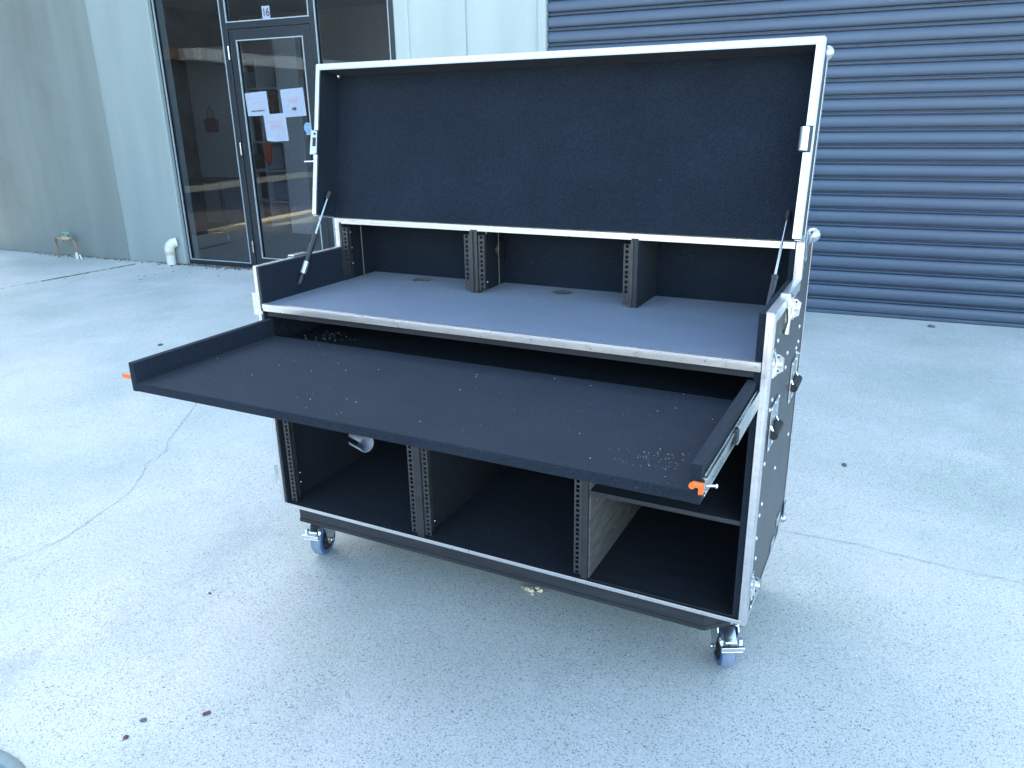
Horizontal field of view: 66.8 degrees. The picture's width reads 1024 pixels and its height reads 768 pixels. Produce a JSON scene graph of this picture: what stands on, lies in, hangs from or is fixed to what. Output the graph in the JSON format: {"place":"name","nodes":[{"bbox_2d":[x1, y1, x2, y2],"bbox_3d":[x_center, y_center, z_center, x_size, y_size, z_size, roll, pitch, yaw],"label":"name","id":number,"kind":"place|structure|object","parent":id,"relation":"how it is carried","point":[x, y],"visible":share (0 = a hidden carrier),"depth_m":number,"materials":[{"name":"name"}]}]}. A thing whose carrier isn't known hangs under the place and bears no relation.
{"place":"outdoors","nodes":[
{"label":"outdoors","id":0,"kind":"place"},
{"bbox_2d":[0,749,25,767],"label":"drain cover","id":1,"kind":"object","parent":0,"point":[8,760],"visible":1,"depth_m":1.89,"materials":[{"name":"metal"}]},
{"bbox_2d":[0,250,1023,767],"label":"ground","id":2,"kind":"structure","parent":0,"point":[882,626],"depth_m":2.48,"materials":[{"name":"concrete"}]},
{"bbox_2d":[54,232,82,258],"bbox_3d":[-5.095,-1.594,8.923,0.430,0.302,0.070,9,21,26],"label":"water meter tap","id":3,"kind":"object","parent":2,"relation":"on","point":[65,237],"visible":1,"depth_m":8.88,"materials":[{"name":"orange metal"}]},
{"bbox_2d":[30,252,252,279],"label":"leaf litter","id":4,"kind":"object","parent":2,"relation":"on","point":[216,266],"visible":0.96,"depth_m":8.37,"materials":[{"name":"brown plant"}]},
{"bbox_2d":[202,710,210,715],"bbox_3d":[-0.799,0.862,2.034,0.020,0.006,0.010,-12,22,-28],"label":"seed husk","id":5,"kind":"object","parent":2,"relation":"on","point":[206,713],"visible":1,"depth_m":2.03,"materials":[{"name":"brown plant"}]},
{"bbox_2d":[122,36,833,666],"bbox_3d":[-0.086,-0.062,2.175,1.621,1.637,1.113,9,21,26],"label":"road case","id":6,"kind":"object","parent":2,"relation":"on","point":[616,244],"visible":1,"depth_m":2.23,"materials":[{"name":"black laminate"}]},
{"bbox_2d":[217,329,712,465],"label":"wood dust","id":7,"kind":"object","parent":6,"relation":"on","point":[460,389],"visible":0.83,"depth_m":1.95,"materials":[{"name":"beige wood"}]},
{"bbox_2d":[0,0,1023,327],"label":"warehouse building","id":8,"kind":"structure","parent":2,"relation":"on","point":[108,144],"depth_m":6.45,"materials":[{"name":"concrete"}]},
{"bbox_2d":[164,238,177,264],"bbox_3d":[-3.677,-1.436,8.404,0.148,0.287,0.108,-8,20,-19],"label":"drain pipe","id":9,"kind":"object","parent":8,"relation":"attached to","point":[171,244],"visible":1,"depth_m":8.36,"materials":[{"name":"white plastic"}]},
{"bbox_2d":[204,107,218,131],"bbox_3d":[-4.114,-3.615,10.616,0.209,0.337,0.060,7,21,23],"label":"handbag","id":10,"kind":"object","parent":8,"relation":"hanging from","point":[211,124],"visible":1,"depth_m":10.61,"materials":[{"name":"red fabric"}]},
{"bbox_2d":[188,177,239,240],"bbox_3d":[-4.081,-2.347,10.353,1.200,0.750,0.600,7,21,23],"label":"desk","id":11,"kind":"object","parent":8,"relation":"on","point":[219,181],"visible":0.28,"depth_m":9.94,"materials":[{"name":"brown wood"}]},
{"bbox_2d":[245,91,269,115],"bbox_3d":[-2.466,-2.708,7.516,0.265,0.215,0.008,4,20,24],"label":"notice","id":12,"kind":"object","parent":8,"relation":"attached to","point":[257,103],"visible":1,"depth_m":7.52,"materials":[{"name":"paper"}]},
{"bbox_2d":[242,58,289,226],"bbox_3d":[-3.398,-3.377,11.003,0.925,2.250,0.360,7,21,23],"label":"shelving unit","id":13,"kind":"object","parent":8,"relation":"on","point":[265,81],"visible":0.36,"depth_m":11.04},
{"bbox_2d":[244,72,255,87],"bbox_3d":[-3.675,-4.221,10.811,0.250,0.200,0.220,7,21,23],"label":"storage box","id":14,"kind":"object","parent":13,"relation":"on","point":[250,80],"visible":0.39,"depth_m":10.70,"materials":[{"name":"paper"}]},
{"bbox_2d":[254,154,265,168],"bbox_3d":[-3.657,-3.200,11.163,0.250,0.200,0.220,7,21,23],"label":"storage box","id":15,"kind":"object","parent":13,"relation":"on","point":[259,160],"visible":0.51,"depth_m":11.05,"materials":[{"name":"brown wood"}]},
{"bbox_2d":[267,95,279,113],"bbox_3d":[-3.271,-3.868,10.747,0.120,0.240,0.220,7,21,23],"label":"storage box","id":16,"kind":"object","parent":13,"relation":"on","point":[273,103],"visible":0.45,"depth_m":10.66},
{"bbox_2d":[274,181,288,199],"bbox_3d":[-3.207,-2.765,11.106,0.280,0.250,0.220,7,21,23],"label":"storage box","id":17,"kind":"object","parent":13,"relation":"on","point":[281,190],"visible":0.51,"depth_m":11.02,"materials":[{"name":"paper"}]},
{"bbox_2d":[264,142,271,165],"bbox_3d":[-3.201,-3.026,10.223,0.099,0.302,0.032,7,21,23],"label":"hanging cloth","id":18,"kind":"object","parent":8,"relation":"hanging from","point":[268,150],"visible":1,"depth_m":10.20,"materials":[{"name":"red fabric"}]},
{"bbox_2d":[263,113,288,141],"bbox_3d":[-2.285,-2.474,7.505,0.265,0.255,0.023,4,20,24],"label":"notice","id":19,"kind":"object","parent":8,"relation":"attached to","point":[276,127],"visible":1,"depth_m":7.51,"materials":[{"name":"paper"}]},
{"bbox_2d":[227,24,329,264],"bbox_3d":[-2.257,-2.236,7.565,0.966,2.260,0.115,7,21,23],"label":"door","id":20,"kind":"structure","parent":8,"relation":"in","point":[235,36],"depth_m":7.51,"materials":[{"name":"clear glass"}]},
{"bbox_2d":[280,87,306,117],"bbox_3d":[-2.070,-2.660,7.349,0.270,0.250,0.005,4,20,24],"label":"notice","id":21,"kind":"object","parent":8,"relation":"attached to","point":[293,102],"visible":1,"depth_m":7.35,"materials":[{"name":"paper"}]},
{"bbox_2d":[304,123,311,134],"bbox_3d":[-1.930,-2.414,7.348,0.085,0.110,0.004,7,21,23],"label":"sticker","id":22,"kind":"object","parent":8,"relation":"attached to","point":[307,126],"visible":1,"depth_m":7.35,"materials":[{"name":"paper"}]},
{"bbox_2d":[538,0,1023,327],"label":"roller door","id":23,"kind":"structure","parent":8,"relation":"in","point":[917,199],"depth_m":5.44,"materials":[{"name":"blue metal"}]},
{"bbox_2d":[521,586,542,595],"bbox_3d":[0.067,0.668,2.538,0.045,0.016,0.065,-15,23,-35],"label":"foam crumb","id":24,"kind":"object","parent":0,"point":[531,590],"visible":1,"depth_m":2.52,"materials":[{"name":"white plastic"}]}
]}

